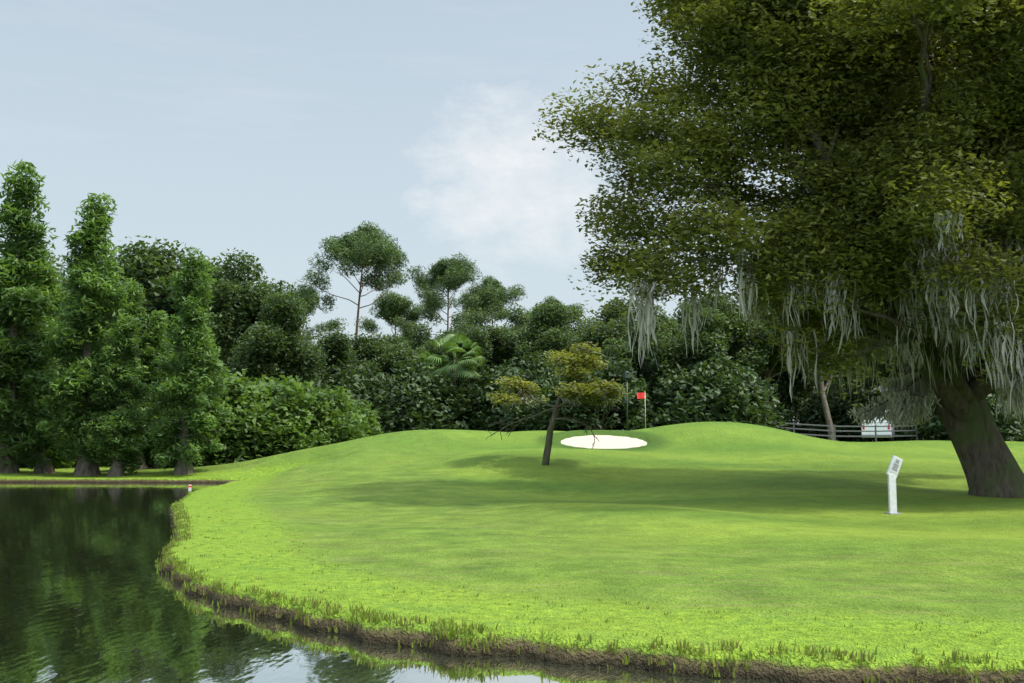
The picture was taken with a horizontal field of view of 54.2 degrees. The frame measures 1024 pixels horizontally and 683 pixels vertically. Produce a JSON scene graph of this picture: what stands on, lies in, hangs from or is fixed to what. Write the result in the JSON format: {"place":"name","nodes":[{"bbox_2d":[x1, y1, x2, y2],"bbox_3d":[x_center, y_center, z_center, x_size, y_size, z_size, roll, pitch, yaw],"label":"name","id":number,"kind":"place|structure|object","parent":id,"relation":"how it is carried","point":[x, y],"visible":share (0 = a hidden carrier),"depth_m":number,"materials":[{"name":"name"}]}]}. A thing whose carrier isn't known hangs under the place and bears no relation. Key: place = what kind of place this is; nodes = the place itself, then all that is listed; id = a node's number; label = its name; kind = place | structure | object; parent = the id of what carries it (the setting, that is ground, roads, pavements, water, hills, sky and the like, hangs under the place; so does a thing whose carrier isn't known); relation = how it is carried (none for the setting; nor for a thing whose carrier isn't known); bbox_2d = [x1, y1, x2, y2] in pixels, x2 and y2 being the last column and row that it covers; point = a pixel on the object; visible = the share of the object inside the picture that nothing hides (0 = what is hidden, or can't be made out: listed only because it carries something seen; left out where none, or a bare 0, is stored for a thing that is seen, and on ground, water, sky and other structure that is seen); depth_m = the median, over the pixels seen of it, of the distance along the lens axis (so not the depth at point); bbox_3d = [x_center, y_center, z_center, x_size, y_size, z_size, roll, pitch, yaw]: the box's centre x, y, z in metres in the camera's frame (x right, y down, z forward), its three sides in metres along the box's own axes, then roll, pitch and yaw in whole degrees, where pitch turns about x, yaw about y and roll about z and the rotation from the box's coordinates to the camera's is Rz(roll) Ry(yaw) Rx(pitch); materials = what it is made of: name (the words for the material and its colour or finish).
{"place":"outdoors","nodes":[
{"label":"outdoors","id":0,"kind":"place"},
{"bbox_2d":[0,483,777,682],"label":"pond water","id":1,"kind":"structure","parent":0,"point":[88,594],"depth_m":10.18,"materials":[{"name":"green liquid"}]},
{"bbox_2d":[0,0,815,420],"label":"sky","id":2,"kind":"structure","parent":0,"point":[270,130],"materials":[{"name":"blue"}]},
{"bbox_2d":[0,422,1023,682],"bbox_3d":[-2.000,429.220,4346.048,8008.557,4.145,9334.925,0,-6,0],"label":"grass lawn","id":3,"kind":"structure","parent":0,"point":[744,528],"depth_m":16.00,"materials":[{"name":"green plant"}]},
{"bbox_2d":[0,159,64,472],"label":"cypress tree","id":4,"kind":"object","parent":3,"relation":"on","point":[22,303],"visible":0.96,"depth_m":49.99,"materials":[{"name":"green plant"}]},
{"bbox_2d":[0,250,79,337],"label":"broadleaf tree","id":5,"kind":"object","parent":3,"relation":"on","point":[54,261],"depth_m":84.06,"materials":[{"name":"green plant"}]},
{"bbox_2d":[2,257,79,473],"bbox_3d":[-25.384,1.228,54.507,5.156,11.978,4.706,0,-8,-17],"label":"cypress tree","id":6,"kind":"object","parent":3,"relation":"on","point":[52,287],"visible":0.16,"depth_m":54.03,"materials":[{"name":"green plant"}]},
{"bbox_2d":[7,259,151,362],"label":"broadleaf tree","id":7,"kind":"object","parent":3,"relation":"on","point":[74,299],"visible":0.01,"depth_m":77.83,"materials":[{"name":"green plant"}]},
{"bbox_2d":[16,346,152,466],"bbox_3d":[-26.778,4.271,63.078,11.002,8.048,10.817,3,-6,-27],"label":"understory bush","id":8,"kind":"object","parent":3,"relation":"on","point":[22,464],"depth_m":59.67,"materials":[{"name":"green plant"}]},
{"bbox_2d":[33,192,149,475],"bbox_3d":[-20.610,-0.434,48.969,4.848,13.989,5.056,-6,-8,45],"label":"cypress tree","id":9,"kind":"object","parent":3,"relation":"on","point":[94,294],"visible":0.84,"depth_m":48.13,"materials":[{"name":"green plant"}]},
{"bbox_2d":[79,313,155,476],"bbox_3d":[-18.484,2.516,47.309,3.068,7.806,3.582,-1,-6,14],"label":"cypress tree","id":10,"kind":"object","parent":3,"relation":"on","point":[117,376],"visible":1,"depth_m":46.96,"materials":[{"name":"green plant"}]},
{"bbox_2d":[112,278,164,469],"bbox_3d":[-19.275,1.627,51.594,3.525,9.975,3.342,-8,-7,40],"label":"cypress tree","id":11,"kind":"object","parent":3,"relation":"on","point":[135,310],"visible":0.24,"depth_m":51.48,"materials":[{"name":"green plant"}]},
{"bbox_2d":[130,310,180,468],"bbox_3d":[-18.396,2.487,52.184,3.409,8.353,3.462,-4,-7,36],"label":"cypress tree","id":12,"kind":"object","parent":3,"relation":"on","point":[154,336],"visible":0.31,"depth_m":51.79,"materials":[{"name":"green plant"}]},
{"bbox_2d":[96,235,248,364],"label":"broadleaf tree","id":13,"kind":"object","parent":3,"relation":"on","point":[151,269],"visible":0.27,"depth_m":74.87,"materials":[{"name":"green plant"}]},
{"bbox_2d":[138,246,237,474],"bbox_3d":[-15.351,0.825,47.086,4.441,10.832,4.054,-2,-6,21],"label":"cypress tree","id":14,"kind":"object","parent":3,"relation":"on","point":[179,438],"visible":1,"depth_m":46.52,"materials":[{"name":"green plant"}]},
{"bbox_2d":[146,358,243,467],"bbox_3d":[-19.345,4.753,64.586,11.444,7.629,11.868,4,-7,-37],"label":"understory bush","id":15,"kind":"object","parent":3,"relation":"on","point":[172,409],"depth_m":63.11,"materials":[{"name":"green plant"}]},
{"bbox_2d":[150,388,267,466],"bbox_3d":[-16.816,5.000,56.767,7.055,4.721,6.715,-1,-6,8],"label":"shrub","id":16,"kind":"object","parent":3,"relation":"on","point":[210,457],"visible":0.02,"depth_m":54.50,"materials":[{"name":"green plant"}]},
{"bbox_2d":[174,368,308,465],"bbox_3d":[-14.848,4.218,54.187,7.814,5.485,7.372,1,-6,-11],"label":"shrub","id":17,"kind":"object","parent":3,"relation":"on","point":[237,397],"visible":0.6,"depth_m":52.06,"materials":[{"name":"green plant"}]},
{"bbox_2d":[228,374,279,457],"bbox_3d":[-15.054,4.836,60.372,7.900,5.554,8.300,2,-6,-16],"label":"shrub","id":18,"kind":"object","parent":3,"relation":"on","point":[259,381],"visible":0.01,"depth_m":59.39,"materials":[{"name":"green plant"}]},
{"bbox_2d":[200,248,310,381],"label":"broadleaf tree","id":19,"kind":"object","parent":3,"relation":"on","point":[236,308],"visible":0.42,"depth_m":70.17,"materials":[{"name":"green plant"}]},
{"bbox_2d":[219,340,303,371],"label":"broadleaf tree","id":20,"kind":"object","parent":3,"relation":"on","point":[225,362],"visible":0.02,"depth_m":91.76,"materials":[{"name":"green plant"}]},
{"bbox_2d":[226,290,327,388],"bbox_3d":[-14.237,2.142,63.603,6.081,10.524,9.011,-1,-6,9],"label":"broadleaf tree","id":21,"kind":"object","parent":3,"relation":"on","point":[275,348],"visible":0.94,"depth_m":61.90,"materials":[{"name":"green plant"}]},
{"bbox_2d":[220,375,359,461],"bbox_3d":[-12.561,4.277,54.357,7.110,4.999,7.470,-4,-7,33],"label":"shrub","id":22,"kind":"object","parent":3,"relation":"on","point":[293,394],"visible":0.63,"depth_m":52.92,"materials":[{"name":"green plant"}]},
{"bbox_2d":[289,284,348,342],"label":"pine tree","id":23,"kind":"object","parent":3,"relation":"on","point":[310,306],"visible":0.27,"depth_m":130.95,"materials":[{"name":"green plant"}]},
{"bbox_2d":[289,385,370,450],"bbox_3d":[-10.655,4.439,55.737,5.529,4.114,5.861,3,-6,-24],"label":"shrub","id":24,"kind":"object","parent":3,"relation":"on","point":[351,417],"visible":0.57,"depth_m":54.61,"materials":[{"name":"green plant"}]},
{"bbox_2d":[304,326,376,393],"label":"broadleaf tree","id":25,"kind":"object","parent":3,"relation":"on","point":[336,346],"visible":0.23,"depth_m":76.91,"materials":[{"name":"green plant"}]},
{"bbox_2d":[300,372,380,431],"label":"understory bush","id":26,"kind":"object","parent":3,"relation":"on","point":[322,385],"visible":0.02,"depth_m":68.17,"materials":[{"name":"green plant"}]},
{"bbox_2d":[290,220,409,336],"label":"pine tree","id":27,"kind":"object","parent":3,"relation":"on","point":[373,246],"visible":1,"depth_m":111.73,"materials":[{"name":"green plant"}]},
{"bbox_2d":[346,334,358,370],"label":"broadleaf tree","id":28,"kind":"object","parent":3,"relation":"on","point":[353,356],"visible":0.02,"depth_m":88.70,"materials":[{"name":"green plant"}]},
{"bbox_2d":[313,352,398,425],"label":"understory bush","id":29,"kind":"object","parent":3,"relation":"on","point":[350,385],"visible":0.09,"depth_m":75.08,"materials":[{"name":"green plant"}]},
{"bbox_2d":[343,397,383,437],"bbox_3d":[-9.451,4.948,59.660,4.423,3.291,4.689,-5,-7,41],"label":"shrub","id":30,"kind":"object","parent":3,"relation":"on","point":[367,412],"visible":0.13,"depth_m":59.31,"materials":[{"name":"green plant"}]},
{"bbox_2d":[348,330,419,389],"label":"broadleaf tree","id":31,"kind":"object","parent":3,"relation":"on","point":[376,356],"visible":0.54,"depth_m":82.92,"materials":[{"name":"green plant"}]},
{"bbox_2d":[354,290,429,339],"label":"pine tree","id":32,"kind":"object","parent":3,"relation":"on","point":[394,309],"visible":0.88,"depth_m":127.72,"materials":[{"name":"green plant"}]},
{"bbox_2d":[381,333,408,347],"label":"broadleaf tree","id":33,"kind":"object","parent":3,"relation":"on","point":[392,341],"visible":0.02,"depth_m":104.25,"materials":[{"name":"green plant"}]},
{"bbox_2d":[375,320,437,380],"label":"broadleaf tree","id":34,"kind":"object","parent":3,"relation":"on","point":[419,337],"visible":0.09,"depth_m":93.29,"materials":[{"name":"green plant"}]},
{"bbox_2d":[366,355,487,433],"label":"understory bush","id":35,"kind":"object","parent":3,"relation":"on","point":[416,384],"visible":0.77,"depth_m":73.78,"materials":[{"name":"green plant"}]},
{"bbox_2d":[409,351,450,374],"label":"palm tree","id":36,"kind":"object","parent":3,"relation":"on","point":[426,354],"visible":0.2,"depth_m":79.84,"materials":[{"name":"green plant"}]},
{"bbox_2d":[398,363,488,430],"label":"understory bush","id":37,"kind":"object","parent":3,"relation":"on","point":[473,391],"visible":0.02,"depth_m":78.13,"materials":[{"name":"green plant"}]},
{"bbox_2d":[403,253,490,330],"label":"pine tree","id":38,"kind":"object","parent":3,"relation":"on","point":[455,274],"visible":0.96,"depth_m":117.70,"materials":[{"name":"green plant"}]},
{"bbox_2d":[420,321,484,372],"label":"broadleaf tree","id":39,"kind":"object","parent":3,"relation":"on","point":[458,327],"visible":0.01,"depth_m":86.94,"materials":[{"name":"green plant"}]},
{"bbox_2d":[426,334,484,423],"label":"palm tree","id":40,"kind":"object","parent":3,"relation":"on","point":[451,341],"visible":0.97,"depth_m":75.61,"materials":[{"name":"green plant"}]},
{"bbox_2d":[436,310,480,338],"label":"broadleaf tree","id":41,"kind":"object","parent":3,"relation":"on","point":[458,317],"visible":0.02,"depth_m":98.96,"materials":[{"name":"green plant"}]},
{"bbox_2d":[416,307,510,381],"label":"broadleaf tree","id":42,"kind":"object","parent":3,"relation":"on","point":[483,337],"visible":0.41,"depth_m":81.58,"materials":[{"name":"green plant"}]},
{"bbox_2d":[446,356,486,392],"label":"palm tree","id":43,"kind":"object","parent":3,"relation":"on","point":[468,381],"visible":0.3,"depth_m":78.58,"materials":[{"name":"green plant"}]},
{"bbox_2d":[444,355,500,420],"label":"understory bush","id":44,"kind":"object","parent":3,"relation":"on","point":[486,366],"depth_m":81.92,"materials":[{"name":"green plant"}]},
{"bbox_2d":[446,275,534,329],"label":"pine tree","id":45,"kind":"object","parent":3,"relation":"on","point":[494,290],"visible":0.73,"depth_m":124.47,"materials":[{"name":"green plant"}]},
{"bbox_2d":[456,356,546,431],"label":"understory bush","id":46,"kind":"object","parent":3,"relation":"on","point":[478,398],"visible":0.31,"depth_m":74.74,"materials":[{"name":"green plant"}]},
{"bbox_2d":[491,354,543,430],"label":"understory bush","id":47,"kind":"object","parent":3,"relation":"on","point":[515,361],"depth_m":79.74,"materials":[{"name":"green plant"}]},
{"bbox_2d":[519,311,532,325],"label":"broadleaf tree","id":48,"kind":"object","parent":3,"relation":"on","point":[527,322],"visible":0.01,"depth_m":101.83,"materials":[{"name":"green plant"}]},
{"bbox_2d":[481,302,574,369],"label":"broadleaf tree","id":49,"kind":"object","parent":3,"relation":"on","point":[498,356],"visible":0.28,"depth_m":85.31,"materials":[{"name":"green plant"}]},
{"bbox_2d":[502,302,574,369],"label":"broadleaf tree","id":50,"kind":"object","parent":3,"relation":"on","point":[543,332],"visible":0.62,"depth_m":79.08,"materials":[{"name":"green plant"}]},
{"bbox_2d":[490,349,616,431],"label":"understory bush","id":51,"kind":"object","parent":3,"relation":"on","point":[543,371],"visible":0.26,"depth_m":71.52,"materials":[{"name":"green plant"}]},
{"bbox_2d":[485,341,632,465],"bbox_3d":[1.530,2.371,38.271,5.882,4.838,4.482,-4,-7,33],"label":"oak tree","id":52,"kind":"object","parent":3,"relation":"on","point":[586,393],"visible":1,"depth_m":37.86,"materials":[{"name":"green plant"}]},
{"bbox_2d":[526,296,591,333],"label":"pine tree","id":53,"kind":"object","parent":3,"relation":"on","point":[551,300],"visible":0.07,"depth_m":135.25,"materials":[{"name":"green plant"}]},
{"bbox_2d":[556,303,593,346],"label":"broadleaf tree","id":54,"kind":"object","parent":3,"relation":"on","point":[575,316],"visible":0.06,"depth_m":86.79,"materials":[{"name":"green plant"}]},
{"bbox_2d":[155,491,1023,682],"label":"bank grass tufts","id":55,"kind":"object","parent":3,"relation":"on","point":[453,633],"visible":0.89,"depth_m":9.12,"materials":[{"name":"green plant"}]},
{"bbox_2d":[577,315,601,334],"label":"broadleaf tree","id":56,"kind":"object","parent":3,"relation":"on","point":[590,322],"depth_m":111.16,"materials":[{"name":"green plant"}]},
{"bbox_2d":[528,349,655,430],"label":"understory bush","id":57,"kind":"object","parent":3,"relation":"on","point":[636,420],"visible":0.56,"depth_m":65.75,"materials":[{"name":"green plant"}]},
{"bbox_2d":[569,297,637,368],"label":"broadleaf tree","id":58,"kind":"object","parent":3,"relation":"on","point":[619,327],"visible":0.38,"depth_m":77.15,"materials":[{"name":"green plant"}]},
{"bbox_2d":[561,435,646,448],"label":"bunker sand","id":59,"kind":"structure","parent":3,"relation":"on","point":[611,442],"depth_m":47.96,"materials":[{"name":"white sand"}]},
{"bbox_2d":[599,377,651,429],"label":"understory bush","id":60,"kind":"object","parent":3,"relation":"on","point":[619,413],"visible":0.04,"depth_m":70.69,"materials":[{"name":"green plant"}]},
{"bbox_2d":[623,371,630,430],"bbox_3d":[6.900,3.653,59.931,0.460,3.790,0.460,-5,-7,41],"label":"lamp post","id":61,"kind":"object","parent":3,"relation":"on","point":[626,374],"visible":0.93,"depth_m":59.93,"materials":[{"name":"grey metal"}]},
{"bbox_2d":[595,358,666,429],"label":"understory bush","id":62,"kind":"object","parent":3,"relation":"on","point":[647,379],"visible":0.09,"depth_m":70.33,"materials":[{"name":"green plant"}]},
{"bbox_2d":[596,302,685,402],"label":"mossy oak tree","id":63,"kind":"object","parent":3,"relation":"on","point":[666,326],"visible":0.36,"depth_m":71.40,"materials":[{"name":"green plant"}]},
{"bbox_2d":[637,392,645,427],"bbox_3d":[7.354,3.973,56.803,0.542,2.270,0.062,2,-6,-20],"label":"golf flag","id":64,"kind":"object","parent":3,"relation":"on","point":[640,395],"visible":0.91,"depth_m":56.88,"materials":[{"name":"red fabric"}]},
{"bbox_2d":[669,299,728,357],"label":"mossy oak tree","id":65,"kind":"object","parent":3,"relation":"on","point":[679,314],"visible":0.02,"depth_m":89.70,"materials":[{"name":"plant"}]},
{"bbox_2d":[644,290,769,390],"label":"mossy oak tree","id":66,"kind":"object","parent":3,"relation":"on","point":[720,332],"visible":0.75,"depth_m":69.47,"materials":[{"name":"green plant"}]},
{"bbox_2d":[653,358,760,423],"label":"understory bush","id":67,"kind":"object","parent":3,"relation":"on","point":[705,403],"visible":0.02,"depth_m":68.20,"materials":[{"name":"green plant"}]},
{"bbox_2d":[646,346,789,431],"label":"understory bush","id":68,"kind":"object","parent":3,"relation":"on","point":[734,387],"visible":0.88,"depth_m":65.66,"materials":[{"name":"green plant"}]},
{"bbox_2d":[676,296,797,400],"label":"mossy oak tree","id":69,"kind":"object","parent":3,"relation":"on","point":[779,379],"visible":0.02,"depth_m":90.52,"materials":[{"name":"plant"}]},
{"bbox_2d":[731,287,817,425],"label":"broadleaf tree","id":70,"kind":"object","parent":3,"relation":"on","point":[768,373],"visible":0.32,"depth_m":71.38,"materials":[{"name":"green plant"}]},
{"bbox_2d":[757,386,794,431],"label":"understory bush","id":71,"kind":"object","parent":3,"relation":"on","point":[781,412],"visible":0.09,"depth_m":85.55,"materials":[{"name":"green plant"}]},
{"bbox_2d":[532,0,1023,497],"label":"live oak tree","id":72,"kind":"object","parent":3,"relation":"on","point":[898,215],"visible":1,"depth_m":27.40,"materials":[{"name":"green plant"}]},
{"bbox_2d":[772,380,819,437],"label":"understory bush","id":73,"kind":"object","parent":3,"relation":"on","point":[792,408],"visible":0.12,"depth_m":90.75,"materials":[{"name":"green plant"}]},
{"bbox_2d":[781,366,828,405],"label":"broadleaf tree","id":74,"kind":"object","parent":3,"relation":"on","point":[811,385],"visible":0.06,"depth_m":91.64,"materials":[{"name":"green plant"}]},
{"bbox_2d":[751,303,888,439],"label":"broadleaf tree","id":75,"kind":"object","parent":3,"relation":"on","point":[827,414],"visible":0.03,"depth_m":73.34,"materials":[{"name":"green plant"}]},
{"bbox_2d":[805,367,847,401],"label":"broadleaf tree","id":76,"kind":"object","parent":3,"relation":"on","point":[833,382],"visible":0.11,"depth_m":141.21,"materials":[{"name":"green plant"}]},
{"bbox_2d":[792,385,861,441],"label":"understory bush","id":77,"kind":"object","parent":3,"relation":"on","point":[811,415],"visible":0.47,"depth_m":84.24,"materials":[{"name":"green plant"}]},
{"bbox_2d":[753,420,917,441],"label":"rail fence","id":78,"kind":"object","parent":3,"relation":"on","point":[835,431],"visible":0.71,"depth_m":67.66,"materials":[{"name":"grey wood"}]},
{"bbox_2d":[793,319,917,441],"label":"mossy oak tree","id":79,"kind":"object","parent":3,"relation":"on","point":[897,371],"depth_m":81.31,"materials":[{"name":"plant"}]},
{"bbox_2d":[816,384,915,441],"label":"understory bush","id":80,"kind":"object","parent":3,"relation":"on","point":[864,401],"visible":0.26,"depth_m":82.42,"materials":[{"name":"green plant"}]},
{"bbox_2d":[831,321,919,440],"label":"mossy oak tree","id":81,"kind":"object","parent":3,"relation":"on","point":[905,369],"depth_m":76.25,"materials":[{"name":"green plant"}]},
{"bbox_2d":[861,412,896,441],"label":"white parked van","id":82,"kind":"object","parent":3,"relation":"on","point":[866,439],"visible":0.47,"depth_m":69.10,"materials":[{"name":"white paint"}]},
{"bbox_2d":[884,455,902,514],"bbox_3d":[9.305,3.487,24.302,0.461,1.435,0.300,1,-6,-12],"label":"sign post","id":83,"kind":"object","parent":3,"relation":"on","point":[894,467],"visible":0.94,"depth_m":24.26,"materials":[{"name":"white paint"}]},
{"bbox_2d":[871,372,945,441],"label":"understory bush","id":84,"kind":"object","parent":3,"relation":"on","point":[911,438],"visible":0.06,"depth_m":70.62,"materials":[{"name":"green plant"}]},
{"bbox_2d":[915,390,1023,441],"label":"understory bush","id":85,"kind":"object","parent":3,"relation":"on","point":[1011,426],"visible":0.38,"depth_m":65.08,"materials":[{"name":"green plant"}]},
{"bbox_2d":[967,329,1010,368],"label":"mossy oak tree","id":86,"kind":"object","parent":3,"relation":"on","point":[974,348],"depth_m":68.51,"materials":[{"name":"green plant"}]}
]}

